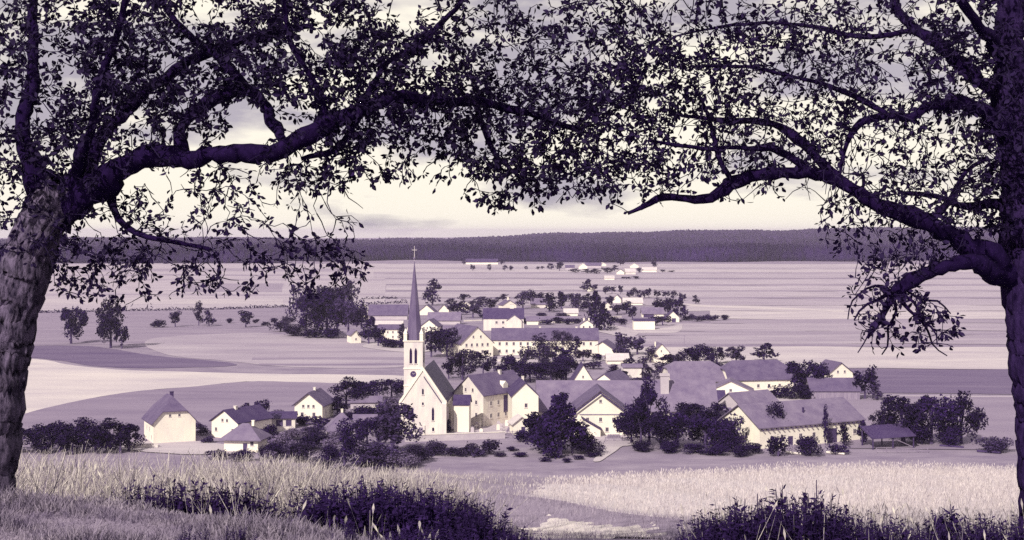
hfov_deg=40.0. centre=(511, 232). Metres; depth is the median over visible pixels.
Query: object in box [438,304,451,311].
house
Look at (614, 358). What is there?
house
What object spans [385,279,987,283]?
field
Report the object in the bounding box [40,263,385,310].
field
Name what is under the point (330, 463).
bush
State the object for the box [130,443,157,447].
garden wall
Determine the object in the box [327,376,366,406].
broadleaf tree
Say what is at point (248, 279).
field
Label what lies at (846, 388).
barn
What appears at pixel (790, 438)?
door
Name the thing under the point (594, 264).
farmhouse
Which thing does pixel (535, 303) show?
barn
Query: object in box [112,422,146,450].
broadleaf tree
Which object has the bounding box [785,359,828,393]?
broadleaf tree
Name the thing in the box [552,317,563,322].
bush
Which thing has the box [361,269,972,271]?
field
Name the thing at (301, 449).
bush
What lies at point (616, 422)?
broadleaf tree
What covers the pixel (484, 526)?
dark weeds
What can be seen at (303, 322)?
broadleaf tree
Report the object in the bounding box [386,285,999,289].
field
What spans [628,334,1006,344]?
field
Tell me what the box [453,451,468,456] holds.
bush
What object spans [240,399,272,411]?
broadleaf tree
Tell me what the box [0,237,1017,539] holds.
ground
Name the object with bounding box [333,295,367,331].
broadleaf tree
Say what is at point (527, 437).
broadleaf tree
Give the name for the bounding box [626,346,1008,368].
field
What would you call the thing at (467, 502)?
weed
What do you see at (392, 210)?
sky
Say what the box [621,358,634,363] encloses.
broadleaf tree
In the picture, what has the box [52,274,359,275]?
field
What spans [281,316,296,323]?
bush
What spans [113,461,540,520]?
meadow grass
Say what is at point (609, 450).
path
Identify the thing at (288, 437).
bush
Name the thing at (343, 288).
broadleaf tree
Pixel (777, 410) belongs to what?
broadleaf tree
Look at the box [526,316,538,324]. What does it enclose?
house
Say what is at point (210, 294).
field
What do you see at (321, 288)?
broadleaf tree
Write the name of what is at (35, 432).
broadleaf tree
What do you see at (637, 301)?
house
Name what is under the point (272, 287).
field
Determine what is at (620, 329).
yard
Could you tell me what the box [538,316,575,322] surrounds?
barn
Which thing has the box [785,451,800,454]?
log
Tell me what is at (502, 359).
broadleaf tree
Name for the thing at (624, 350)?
broadleaf tree
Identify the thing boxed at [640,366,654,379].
broadleaf tree
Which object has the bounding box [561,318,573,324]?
bush
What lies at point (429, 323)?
house
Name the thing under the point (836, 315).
field
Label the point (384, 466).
bush
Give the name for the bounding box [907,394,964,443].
broadleaf tree
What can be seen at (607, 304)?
house
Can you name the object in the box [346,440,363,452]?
bush
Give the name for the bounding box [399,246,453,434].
church
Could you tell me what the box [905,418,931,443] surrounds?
bush
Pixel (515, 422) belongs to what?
house
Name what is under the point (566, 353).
broadleaf tree
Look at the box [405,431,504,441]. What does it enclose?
graveyard wall
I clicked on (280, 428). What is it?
garden wall
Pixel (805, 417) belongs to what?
barn
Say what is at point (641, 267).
field
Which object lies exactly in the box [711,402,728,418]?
broadleaf tree
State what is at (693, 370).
barn
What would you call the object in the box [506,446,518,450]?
bush
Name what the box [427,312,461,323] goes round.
barn
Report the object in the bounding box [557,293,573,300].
broadleaf tree
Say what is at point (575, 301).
broadleaf tree
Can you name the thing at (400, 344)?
bush
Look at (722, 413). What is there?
outbuilding
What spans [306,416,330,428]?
bush
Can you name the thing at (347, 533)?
dark weeds
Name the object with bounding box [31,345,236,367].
field
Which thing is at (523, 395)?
house
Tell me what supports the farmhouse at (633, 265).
on the field at (641, 267)
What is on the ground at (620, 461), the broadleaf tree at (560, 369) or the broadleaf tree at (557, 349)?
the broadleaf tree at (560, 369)
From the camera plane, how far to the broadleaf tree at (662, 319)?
752.87 m
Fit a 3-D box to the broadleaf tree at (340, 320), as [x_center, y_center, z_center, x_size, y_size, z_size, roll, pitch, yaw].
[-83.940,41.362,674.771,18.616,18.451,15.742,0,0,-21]
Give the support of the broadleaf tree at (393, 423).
on the ground at (620, 461)
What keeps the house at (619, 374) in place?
on the ground at (620, 461)
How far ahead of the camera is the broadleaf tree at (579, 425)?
316.39 m
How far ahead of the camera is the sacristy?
351.04 m
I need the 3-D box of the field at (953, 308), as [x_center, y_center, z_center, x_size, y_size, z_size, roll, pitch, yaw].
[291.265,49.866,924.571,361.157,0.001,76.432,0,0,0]
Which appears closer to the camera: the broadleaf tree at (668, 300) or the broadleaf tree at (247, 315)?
the broadleaf tree at (247, 315)
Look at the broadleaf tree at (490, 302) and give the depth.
903.80 m
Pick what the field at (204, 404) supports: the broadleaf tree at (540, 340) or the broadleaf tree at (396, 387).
the broadleaf tree at (396, 387)
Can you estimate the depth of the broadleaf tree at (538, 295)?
964.22 m
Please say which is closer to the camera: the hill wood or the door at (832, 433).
the door at (832, 433)
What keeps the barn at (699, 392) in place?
on the ground at (620, 461)
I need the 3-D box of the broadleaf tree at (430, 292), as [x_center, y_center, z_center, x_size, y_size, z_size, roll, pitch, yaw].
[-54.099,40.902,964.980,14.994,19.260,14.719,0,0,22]
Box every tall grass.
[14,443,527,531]
[676,484,1023,539]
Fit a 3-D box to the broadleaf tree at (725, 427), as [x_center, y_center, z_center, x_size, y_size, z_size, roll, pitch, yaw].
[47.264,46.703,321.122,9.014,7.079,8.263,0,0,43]
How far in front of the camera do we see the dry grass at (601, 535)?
17.04 m
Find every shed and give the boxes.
[269,411,297,427]
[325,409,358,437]
[349,396,382,408]
[352,414,377,431]
[375,321,403,327]
[621,364,642,377]
[718,389,778,408]
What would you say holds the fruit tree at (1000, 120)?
on the ground at (620, 461)
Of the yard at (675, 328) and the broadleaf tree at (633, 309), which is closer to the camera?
the yard at (675, 328)
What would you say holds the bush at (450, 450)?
on the ground at (620, 461)
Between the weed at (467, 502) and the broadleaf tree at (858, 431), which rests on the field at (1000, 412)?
the broadleaf tree at (858, 431)
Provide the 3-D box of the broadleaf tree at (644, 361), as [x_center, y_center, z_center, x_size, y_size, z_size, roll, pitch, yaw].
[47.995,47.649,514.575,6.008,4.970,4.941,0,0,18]
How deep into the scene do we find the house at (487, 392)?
364.70 m
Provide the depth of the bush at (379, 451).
300.27 m
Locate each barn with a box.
[368,304,408,319]
[420,304,437,314]
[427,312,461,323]
[530,298,549,307]
[536,373,718,416]
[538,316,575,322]
[659,361,724,382]
[716,377,753,393]
[717,397,865,448]
[805,378,860,399]
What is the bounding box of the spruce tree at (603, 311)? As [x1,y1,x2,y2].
[593,302,615,329]
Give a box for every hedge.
[39,304,287,312]
[362,296,396,298]
[368,299,407,304]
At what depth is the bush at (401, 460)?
297.52 m
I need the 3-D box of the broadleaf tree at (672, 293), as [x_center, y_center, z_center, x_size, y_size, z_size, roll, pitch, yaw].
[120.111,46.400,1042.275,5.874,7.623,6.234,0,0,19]
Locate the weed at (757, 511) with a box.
[754,494,769,532]
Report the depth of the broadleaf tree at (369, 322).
630.76 m
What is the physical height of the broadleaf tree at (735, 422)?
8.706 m
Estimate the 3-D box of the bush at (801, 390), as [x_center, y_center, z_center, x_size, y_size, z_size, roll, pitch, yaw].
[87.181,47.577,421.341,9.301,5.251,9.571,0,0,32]
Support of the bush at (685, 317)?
on the ground at (620, 461)
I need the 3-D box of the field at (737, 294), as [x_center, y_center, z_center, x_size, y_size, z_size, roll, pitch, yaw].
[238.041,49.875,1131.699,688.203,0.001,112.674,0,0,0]
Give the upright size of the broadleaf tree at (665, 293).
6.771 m
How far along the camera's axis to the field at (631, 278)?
1520.59 m
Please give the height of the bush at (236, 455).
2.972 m
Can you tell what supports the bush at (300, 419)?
on the field at (204, 404)
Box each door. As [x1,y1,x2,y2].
[276,420,282,425]
[286,420,290,425]
[504,395,507,411]
[643,314,653,316]
[788,436,792,444]
[827,428,836,442]
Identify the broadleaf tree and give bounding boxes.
[22,423,56,451]
[27,428,57,452]
[44,420,82,451]
[54,428,84,454]
[60,306,88,343]
[72,417,98,451]
[84,417,118,451]
[86,425,106,453]
[95,295,127,347]
[103,433,138,453]
[112,321,129,348]
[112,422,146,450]
[168,311,181,326]
[192,300,202,325]
[201,310,216,325]
[238,310,254,326]
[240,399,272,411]
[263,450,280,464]
[268,432,296,453]
[285,289,318,331]
[289,282,302,314]
[300,287,346,336]
[316,285,335,293]
[323,303,357,336]
[325,285,352,299]
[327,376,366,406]
[331,397,349,415]
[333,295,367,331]
[335,418,361,465]
[344,279,359,302]
[349,379,370,392]
[352,417,380,441]
[356,304,367,326]
[357,316,376,343]
[361,379,387,395]
[367,327,385,345]
[370,399,424,451]
[378,395,398,408]
[379,378,403,396]
[397,323,403,340]
[421,278,441,304]
[422,325,441,356]
[430,327,458,356]
[440,362,454,378]
[444,298,458,304]
[446,349,480,379]
[447,300,465,312]
[457,294,471,300]
[460,302,484,317]
[468,299,484,305]
[474,296,486,302]
[475,350,491,372]
[484,298,498,307]
[489,356,496,371]
[495,294,509,299]
[495,356,525,370]
[500,354,515,363]
[511,362,542,381]
[514,291,534,307]
[517,346,535,362]
[521,419,540,448]
[522,411,568,449]
[527,289,544,297]
[528,362,549,378]
[529,391,587,458]
[530,332,551,352]
[532,362,569,379]
[533,344,553,362]
[540,292,560,311]
[546,330,572,347]
[550,419,590,453]
[551,346,567,358]
[551,357,578,379]
[555,262,563,270]
[556,291,567,308]
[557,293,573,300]
[558,349,574,358]
[566,336,582,356]
[568,293,580,309]
[573,349,592,360]
[580,279,593,291]
[580,293,592,310]
[590,269,600,273]
[601,267,612,272]
[605,295,615,303]
[606,364,620,370]
[608,286,616,291]
[608,305,623,314]
[612,332,630,352]
[613,403,647,442]
[618,300,632,313]
[618,396,659,441]
[620,347,633,357]
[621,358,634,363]
[626,290,632,297]
[627,306,637,317]
[627,336,645,353]
[629,376,673,442]
[635,290,641,297]
[635,356,648,366]
[635,410,685,448]
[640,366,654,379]
[642,289,648,297]
[643,346,657,362]
[646,412,704,447]
[648,316,660,324]
[652,297,666,310]
[652,352,687,365]
[652,364,662,378]
[654,289,660,296]
[654,315,671,324]
[660,297,676,311]
[661,290,669,297]
[668,297,688,316]
[670,290,677,299]
[675,402,710,418]
[678,343,716,361]
[685,413,729,449]
[689,407,721,430]
[692,295,699,303]
[698,421,738,446]
[702,347,724,363]
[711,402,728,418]
[724,345,745,359]
[727,413,747,447]
[750,343,779,359]
[766,401,788,421]
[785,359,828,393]
[816,361,832,377]
[821,404,829,444]
[836,422,850,444]
[852,364,877,398]
[856,420,867,442]
[867,408,894,424]
[869,380,883,399]
[877,394,939,443]
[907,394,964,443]
[940,390,988,443]
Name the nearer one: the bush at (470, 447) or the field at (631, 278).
the bush at (470, 447)
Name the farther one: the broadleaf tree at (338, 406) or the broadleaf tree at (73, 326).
the broadleaf tree at (73, 326)
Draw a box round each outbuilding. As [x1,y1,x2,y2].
[717,390,725,399]
[719,407,730,416]
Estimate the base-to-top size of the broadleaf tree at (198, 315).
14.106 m
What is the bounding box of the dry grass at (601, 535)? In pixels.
[483,490,723,539]
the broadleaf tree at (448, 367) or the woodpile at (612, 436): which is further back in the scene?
the broadleaf tree at (448, 367)
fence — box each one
[605,437,639,440]
[876,447,928,452]
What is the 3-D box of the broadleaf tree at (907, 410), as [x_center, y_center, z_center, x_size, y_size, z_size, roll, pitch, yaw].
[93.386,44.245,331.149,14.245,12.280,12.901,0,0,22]
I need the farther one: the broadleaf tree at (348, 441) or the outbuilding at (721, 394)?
the outbuilding at (721, 394)
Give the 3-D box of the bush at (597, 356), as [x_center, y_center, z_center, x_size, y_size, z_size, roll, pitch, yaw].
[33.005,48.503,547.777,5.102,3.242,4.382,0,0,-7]
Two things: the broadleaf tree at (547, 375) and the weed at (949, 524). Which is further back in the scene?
the broadleaf tree at (547, 375)
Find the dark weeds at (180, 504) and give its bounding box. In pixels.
[93,474,297,523]
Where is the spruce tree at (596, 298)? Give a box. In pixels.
[584,290,605,329]
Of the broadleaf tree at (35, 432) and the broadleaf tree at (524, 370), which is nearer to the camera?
the broadleaf tree at (35, 432)
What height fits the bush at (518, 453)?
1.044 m
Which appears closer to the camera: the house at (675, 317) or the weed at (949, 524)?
the weed at (949, 524)
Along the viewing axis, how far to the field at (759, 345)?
619.65 m
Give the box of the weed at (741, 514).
[735,502,744,534]
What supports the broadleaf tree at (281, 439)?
on the ground at (620, 461)
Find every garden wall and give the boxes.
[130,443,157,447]
[276,426,292,430]
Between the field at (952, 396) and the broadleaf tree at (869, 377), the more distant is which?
the field at (952, 396)
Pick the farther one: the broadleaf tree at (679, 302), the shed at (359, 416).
the broadleaf tree at (679, 302)
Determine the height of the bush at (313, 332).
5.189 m
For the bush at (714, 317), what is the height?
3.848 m
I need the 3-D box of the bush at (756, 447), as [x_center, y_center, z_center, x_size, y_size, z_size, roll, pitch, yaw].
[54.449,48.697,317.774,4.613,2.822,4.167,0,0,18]
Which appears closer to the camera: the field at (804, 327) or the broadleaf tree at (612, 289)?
the field at (804, 327)
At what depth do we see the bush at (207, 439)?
333.14 m
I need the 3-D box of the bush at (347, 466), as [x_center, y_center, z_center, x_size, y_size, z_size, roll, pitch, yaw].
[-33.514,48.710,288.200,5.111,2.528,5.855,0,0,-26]
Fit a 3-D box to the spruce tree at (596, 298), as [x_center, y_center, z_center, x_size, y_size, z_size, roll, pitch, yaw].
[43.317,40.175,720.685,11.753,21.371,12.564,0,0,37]
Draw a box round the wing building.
[491,326,598,354]
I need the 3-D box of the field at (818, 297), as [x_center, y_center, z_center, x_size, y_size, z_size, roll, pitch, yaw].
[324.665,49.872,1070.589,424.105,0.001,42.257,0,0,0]
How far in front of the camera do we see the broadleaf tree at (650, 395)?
329.57 m
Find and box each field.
[22,381,403,450]
[25,359,403,412]
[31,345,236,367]
[34,309,290,344]
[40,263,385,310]
[44,299,282,303]
[45,293,384,295]
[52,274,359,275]
[54,268,373,271]
[67,278,384,280]
[144,333,403,367]
[181,283,283,291]
[228,350,397,352]
[252,357,403,359]
[259,363,403,365]
[338,264,927,267]
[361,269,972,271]
[373,273,980,277]
[374,272,973,273]
[385,267,919,268]
[385,278,932,279]
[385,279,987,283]
[385,291,1000,297]
[385,298,1001,305]
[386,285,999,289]
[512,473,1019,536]
[542,284,992,285]
[626,323,1006,330]
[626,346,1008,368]
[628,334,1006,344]
[638,330,1006,334]
[640,343,1005,346]
[651,290,1000,291]
[663,297,1000,298]
[686,305,1004,310]
[710,311,1005,318]
[710,319,1004,322]
[842,395,1015,449]
[850,369,1012,393]
[891,395,1012,396]
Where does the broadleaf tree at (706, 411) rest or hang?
on the ground at (620, 461)
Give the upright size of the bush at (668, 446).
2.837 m
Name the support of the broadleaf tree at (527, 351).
on the yard at (587, 360)
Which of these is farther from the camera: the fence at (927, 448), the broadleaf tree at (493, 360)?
the broadleaf tree at (493, 360)
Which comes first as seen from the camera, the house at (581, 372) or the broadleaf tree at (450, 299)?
the house at (581, 372)
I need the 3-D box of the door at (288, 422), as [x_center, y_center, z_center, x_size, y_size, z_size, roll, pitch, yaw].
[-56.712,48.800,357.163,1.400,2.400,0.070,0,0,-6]
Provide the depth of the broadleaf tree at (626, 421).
326.26 m
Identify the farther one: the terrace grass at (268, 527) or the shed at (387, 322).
the shed at (387, 322)
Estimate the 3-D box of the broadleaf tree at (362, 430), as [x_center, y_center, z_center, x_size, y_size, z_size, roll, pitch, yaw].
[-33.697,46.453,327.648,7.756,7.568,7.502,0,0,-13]
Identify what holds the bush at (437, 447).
on the ground at (620, 461)
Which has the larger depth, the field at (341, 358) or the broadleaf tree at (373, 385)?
the field at (341, 358)
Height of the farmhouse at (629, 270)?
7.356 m
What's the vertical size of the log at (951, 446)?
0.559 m
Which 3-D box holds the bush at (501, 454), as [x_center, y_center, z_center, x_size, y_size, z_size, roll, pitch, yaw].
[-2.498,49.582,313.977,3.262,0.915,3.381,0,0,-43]
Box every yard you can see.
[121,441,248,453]
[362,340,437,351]
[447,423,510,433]
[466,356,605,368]
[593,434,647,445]
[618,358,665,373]
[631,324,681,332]
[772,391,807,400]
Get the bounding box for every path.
[519,514,665,539]
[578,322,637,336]
[593,446,621,461]
[682,303,843,311]
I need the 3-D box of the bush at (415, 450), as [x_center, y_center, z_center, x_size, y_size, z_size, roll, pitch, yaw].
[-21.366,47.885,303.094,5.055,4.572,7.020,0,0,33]
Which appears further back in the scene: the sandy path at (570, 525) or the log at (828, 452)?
the log at (828, 452)
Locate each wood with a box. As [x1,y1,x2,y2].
[0,226,998,243]
[0,228,997,262]
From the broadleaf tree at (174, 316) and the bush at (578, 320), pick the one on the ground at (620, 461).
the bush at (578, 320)
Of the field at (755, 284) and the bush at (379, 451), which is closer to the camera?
the bush at (379, 451)
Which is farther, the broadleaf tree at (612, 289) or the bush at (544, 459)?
the broadleaf tree at (612, 289)
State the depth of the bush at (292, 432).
337.65 m
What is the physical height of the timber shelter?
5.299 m
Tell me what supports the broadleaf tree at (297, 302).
on the ground at (620, 461)
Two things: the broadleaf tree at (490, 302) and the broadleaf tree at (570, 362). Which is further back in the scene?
the broadleaf tree at (490, 302)
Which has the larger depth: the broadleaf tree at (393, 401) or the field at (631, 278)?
the field at (631, 278)
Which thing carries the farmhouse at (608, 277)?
on the field at (668, 281)
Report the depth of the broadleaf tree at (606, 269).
1715.58 m
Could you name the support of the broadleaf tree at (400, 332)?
on the yard at (380, 346)
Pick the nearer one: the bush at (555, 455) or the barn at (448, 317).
the bush at (555, 455)
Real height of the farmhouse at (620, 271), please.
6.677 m
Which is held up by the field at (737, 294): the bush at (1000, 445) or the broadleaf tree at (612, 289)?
the broadleaf tree at (612, 289)
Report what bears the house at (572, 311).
on the ground at (620, 461)
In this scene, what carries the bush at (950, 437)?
on the field at (1000, 412)
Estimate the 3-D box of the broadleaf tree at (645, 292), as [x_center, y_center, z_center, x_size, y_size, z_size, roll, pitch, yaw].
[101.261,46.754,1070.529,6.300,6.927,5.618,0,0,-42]
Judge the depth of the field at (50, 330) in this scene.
745.91 m
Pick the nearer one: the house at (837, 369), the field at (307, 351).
the house at (837, 369)
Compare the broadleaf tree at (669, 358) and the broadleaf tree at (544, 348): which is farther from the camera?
the broadleaf tree at (544, 348)
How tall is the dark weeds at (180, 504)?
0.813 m
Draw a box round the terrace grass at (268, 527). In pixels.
[0,484,557,539]
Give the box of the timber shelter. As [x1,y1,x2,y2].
[860,423,915,449]
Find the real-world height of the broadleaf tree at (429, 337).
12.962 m
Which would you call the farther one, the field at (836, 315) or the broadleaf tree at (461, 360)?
the field at (836, 315)
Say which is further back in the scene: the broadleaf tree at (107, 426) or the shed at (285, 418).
the shed at (285, 418)
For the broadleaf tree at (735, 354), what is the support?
on the field at (962, 357)
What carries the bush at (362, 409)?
on the field at (204, 404)
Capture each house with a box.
[141,391,197,442]
[209,404,273,437]
[218,420,271,451]
[291,387,335,418]
[346,329,360,342]
[377,324,404,339]
[421,318,442,332]
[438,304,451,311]
[441,326,452,329]
[453,370,518,426]
[483,304,523,330]
[498,297,516,307]
[507,376,539,424]
[507,414,527,434]
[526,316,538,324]
[563,308,578,315]
[566,383,627,436]
[569,361,592,379]
[579,318,592,327]
[595,339,616,354]
[595,369,631,379]
[604,301,611,309]
[604,353,629,363]
[613,294,621,302]
[622,298,642,304]
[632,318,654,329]
[640,307,663,316]
[650,341,669,362]
[664,310,679,321]
[720,360,792,390]
[812,359,854,377]
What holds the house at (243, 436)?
on the ground at (620, 461)
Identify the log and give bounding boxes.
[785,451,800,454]
[826,451,844,454]
[939,444,963,447]
[977,450,1000,453]
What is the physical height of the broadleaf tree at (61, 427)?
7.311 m
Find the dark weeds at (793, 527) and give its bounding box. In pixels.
[669,484,1023,539]
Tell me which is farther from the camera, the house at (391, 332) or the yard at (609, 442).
the house at (391, 332)
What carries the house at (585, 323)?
on the ground at (620, 461)
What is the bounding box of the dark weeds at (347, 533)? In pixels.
[175,516,550,539]
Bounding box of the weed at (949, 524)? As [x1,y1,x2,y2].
[929,504,963,539]
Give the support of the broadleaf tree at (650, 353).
on the yard at (648, 363)
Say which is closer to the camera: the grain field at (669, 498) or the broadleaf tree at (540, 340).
the grain field at (669, 498)
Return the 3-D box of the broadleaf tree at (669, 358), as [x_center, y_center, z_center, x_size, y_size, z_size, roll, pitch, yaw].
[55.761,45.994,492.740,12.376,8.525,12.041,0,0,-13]
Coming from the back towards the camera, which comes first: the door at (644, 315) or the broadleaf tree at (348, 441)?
the door at (644, 315)
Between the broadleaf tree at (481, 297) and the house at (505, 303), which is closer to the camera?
the house at (505, 303)
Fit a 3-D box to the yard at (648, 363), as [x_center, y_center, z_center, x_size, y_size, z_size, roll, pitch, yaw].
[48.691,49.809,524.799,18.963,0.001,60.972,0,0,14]
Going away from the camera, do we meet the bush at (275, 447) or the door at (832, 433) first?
the bush at (275, 447)
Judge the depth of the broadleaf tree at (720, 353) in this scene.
531.93 m
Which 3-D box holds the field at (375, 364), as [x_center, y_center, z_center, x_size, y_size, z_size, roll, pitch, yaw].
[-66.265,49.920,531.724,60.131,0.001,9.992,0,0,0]
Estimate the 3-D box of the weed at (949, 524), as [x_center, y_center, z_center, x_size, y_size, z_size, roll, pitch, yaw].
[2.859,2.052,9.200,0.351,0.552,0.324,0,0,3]
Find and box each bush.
[150,319,166,326]
[196,421,206,428]
[196,428,211,434]
[200,436,213,442]
[203,449,230,459]
[229,448,255,460]
[256,441,286,459]
[261,423,281,442]
[267,320,288,331]
[280,324,307,335]
[280,442,323,461]
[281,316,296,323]
[281,427,308,438]
[286,436,299,442]
[296,414,310,424]
[298,430,330,448]
[299,327,325,337]
[299,426,325,436]
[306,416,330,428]
[308,456,338,470]
[315,444,342,461]
[320,328,342,338]
[320,437,340,448]
[328,427,341,441]
[335,410,358,417]
[336,464,359,472]
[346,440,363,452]
[350,452,369,466]
[351,404,376,413]
[359,438,405,466]
[371,463,399,473]
[372,406,396,416]
[377,337,387,346]
[384,338,398,347]
[386,451,421,467]
[389,340,403,347]
[400,444,428,462]
[419,452,434,458]
[424,438,446,454]
[440,446,458,455]
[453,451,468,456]
[457,441,478,454]
[470,447,485,456]
[479,439,501,453]
[494,452,506,456]
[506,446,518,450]
[512,451,526,456]
[513,428,529,441]
[539,319,551,324]
[539,457,551,461]
[545,452,565,457]
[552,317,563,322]
[555,312,569,315]
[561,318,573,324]
[562,458,571,462]
[570,432,606,453]
[571,318,582,322]
[573,455,583,459]
[584,360,601,368]
[584,452,604,456]
[591,353,602,359]
[608,316,618,321]
[616,318,627,324]
[631,439,652,451]
[659,440,679,452]
[680,443,706,453]
[681,315,692,319]
[692,316,701,321]
[703,444,729,454]
[708,314,719,320]
[711,431,747,451]
[730,444,752,456]
[743,442,762,453]
[765,434,790,456]
[768,385,792,396]
[785,382,813,398]
[794,435,826,455]
[825,443,849,453]
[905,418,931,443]
[937,424,965,445]
[974,436,1014,451]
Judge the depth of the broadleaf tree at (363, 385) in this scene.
412.18 m
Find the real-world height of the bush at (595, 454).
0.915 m
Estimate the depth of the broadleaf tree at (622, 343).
562.88 m
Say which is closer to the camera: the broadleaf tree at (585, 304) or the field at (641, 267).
the broadleaf tree at (585, 304)
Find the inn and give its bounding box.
[442,323,494,355]
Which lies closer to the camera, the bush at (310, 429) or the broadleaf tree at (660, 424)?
the broadleaf tree at (660, 424)
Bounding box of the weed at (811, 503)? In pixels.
[799,480,827,524]
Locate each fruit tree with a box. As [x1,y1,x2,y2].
[0,0,625,493]
[506,0,1023,533]
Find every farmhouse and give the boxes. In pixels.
[466,259,497,263]
[565,265,574,269]
[578,263,587,268]
[585,262,601,267]
[603,276,614,279]
[616,269,624,273]
[624,268,635,273]
[630,263,638,267]
[642,267,656,271]
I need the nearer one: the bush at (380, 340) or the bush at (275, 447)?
the bush at (275, 447)
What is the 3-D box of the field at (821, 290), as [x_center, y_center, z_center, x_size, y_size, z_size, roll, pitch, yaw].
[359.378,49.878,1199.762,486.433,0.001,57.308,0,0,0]
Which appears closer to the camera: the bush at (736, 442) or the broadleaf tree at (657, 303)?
the bush at (736, 442)
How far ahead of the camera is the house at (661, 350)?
538.00 m
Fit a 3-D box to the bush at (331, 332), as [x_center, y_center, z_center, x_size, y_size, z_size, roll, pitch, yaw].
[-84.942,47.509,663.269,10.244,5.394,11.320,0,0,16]
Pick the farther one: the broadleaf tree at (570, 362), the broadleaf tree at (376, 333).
the broadleaf tree at (376, 333)
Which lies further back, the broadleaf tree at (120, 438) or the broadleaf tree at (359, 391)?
the broadleaf tree at (359, 391)
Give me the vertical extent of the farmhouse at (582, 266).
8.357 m
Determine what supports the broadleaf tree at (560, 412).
on the ground at (620, 461)
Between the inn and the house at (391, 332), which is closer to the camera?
the inn
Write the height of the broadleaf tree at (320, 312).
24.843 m
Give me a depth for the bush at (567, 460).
305.07 m
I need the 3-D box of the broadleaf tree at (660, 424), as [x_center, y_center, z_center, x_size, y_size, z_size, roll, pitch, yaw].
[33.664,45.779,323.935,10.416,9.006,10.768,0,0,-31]
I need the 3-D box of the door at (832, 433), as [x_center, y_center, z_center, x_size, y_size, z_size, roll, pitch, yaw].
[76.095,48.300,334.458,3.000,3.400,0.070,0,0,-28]
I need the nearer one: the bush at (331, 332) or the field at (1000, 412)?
the field at (1000, 412)
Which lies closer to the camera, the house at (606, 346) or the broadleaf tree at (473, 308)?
the house at (606, 346)
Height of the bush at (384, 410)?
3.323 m
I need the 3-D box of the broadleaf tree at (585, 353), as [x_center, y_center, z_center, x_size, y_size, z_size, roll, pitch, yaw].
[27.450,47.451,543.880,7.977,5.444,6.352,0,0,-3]
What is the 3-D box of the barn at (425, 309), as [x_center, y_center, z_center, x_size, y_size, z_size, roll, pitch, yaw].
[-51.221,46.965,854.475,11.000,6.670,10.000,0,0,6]
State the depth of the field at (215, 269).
1891.17 m
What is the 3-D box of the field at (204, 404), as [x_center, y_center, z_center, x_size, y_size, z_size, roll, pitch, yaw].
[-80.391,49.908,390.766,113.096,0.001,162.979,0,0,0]
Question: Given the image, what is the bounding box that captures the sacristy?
[453,395,471,431]
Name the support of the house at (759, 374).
on the ground at (620, 461)
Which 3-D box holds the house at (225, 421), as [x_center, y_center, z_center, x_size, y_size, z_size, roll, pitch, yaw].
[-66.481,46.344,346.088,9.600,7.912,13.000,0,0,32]
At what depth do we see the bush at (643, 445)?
320.80 m
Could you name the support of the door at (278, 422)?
in the shed at (285, 418)
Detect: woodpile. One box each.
[606,434,620,438]
[785,444,799,449]
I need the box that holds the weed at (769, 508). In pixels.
[766,489,789,521]
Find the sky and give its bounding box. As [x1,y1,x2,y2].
[0,0,1023,237]
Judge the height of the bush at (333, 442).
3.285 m
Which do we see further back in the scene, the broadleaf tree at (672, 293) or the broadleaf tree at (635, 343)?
the broadleaf tree at (672, 293)
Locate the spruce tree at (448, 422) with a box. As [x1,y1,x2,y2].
[447,419,451,431]
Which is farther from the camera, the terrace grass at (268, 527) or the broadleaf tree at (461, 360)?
the broadleaf tree at (461, 360)
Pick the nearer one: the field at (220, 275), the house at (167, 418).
the house at (167, 418)
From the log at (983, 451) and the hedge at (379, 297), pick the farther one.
the hedge at (379, 297)
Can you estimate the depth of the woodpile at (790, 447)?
323.01 m
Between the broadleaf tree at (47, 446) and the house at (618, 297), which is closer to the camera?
the broadleaf tree at (47, 446)
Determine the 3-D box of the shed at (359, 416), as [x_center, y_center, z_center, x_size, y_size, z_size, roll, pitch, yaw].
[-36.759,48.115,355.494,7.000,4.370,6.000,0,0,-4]
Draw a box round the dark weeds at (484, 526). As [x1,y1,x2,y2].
[429,495,540,539]
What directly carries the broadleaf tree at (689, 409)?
on the ground at (620, 461)
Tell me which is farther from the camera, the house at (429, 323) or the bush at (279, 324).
the bush at (279, 324)
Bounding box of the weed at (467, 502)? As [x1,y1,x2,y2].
[459,491,483,526]
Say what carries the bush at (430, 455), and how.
on the ground at (620, 461)
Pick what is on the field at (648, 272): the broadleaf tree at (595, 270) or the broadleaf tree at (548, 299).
the broadleaf tree at (595, 270)
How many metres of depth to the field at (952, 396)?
427.02 m
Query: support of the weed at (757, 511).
on the ground at (620, 461)
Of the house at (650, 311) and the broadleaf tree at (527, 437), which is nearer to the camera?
the broadleaf tree at (527, 437)
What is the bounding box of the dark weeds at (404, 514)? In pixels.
[280,476,483,539]
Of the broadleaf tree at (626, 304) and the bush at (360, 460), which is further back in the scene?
the broadleaf tree at (626, 304)
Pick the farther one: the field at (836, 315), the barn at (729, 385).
the field at (836, 315)
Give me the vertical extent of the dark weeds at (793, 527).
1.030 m
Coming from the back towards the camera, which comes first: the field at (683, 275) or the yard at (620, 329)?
the field at (683, 275)
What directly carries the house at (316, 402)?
on the field at (204, 404)
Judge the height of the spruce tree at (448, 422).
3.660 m

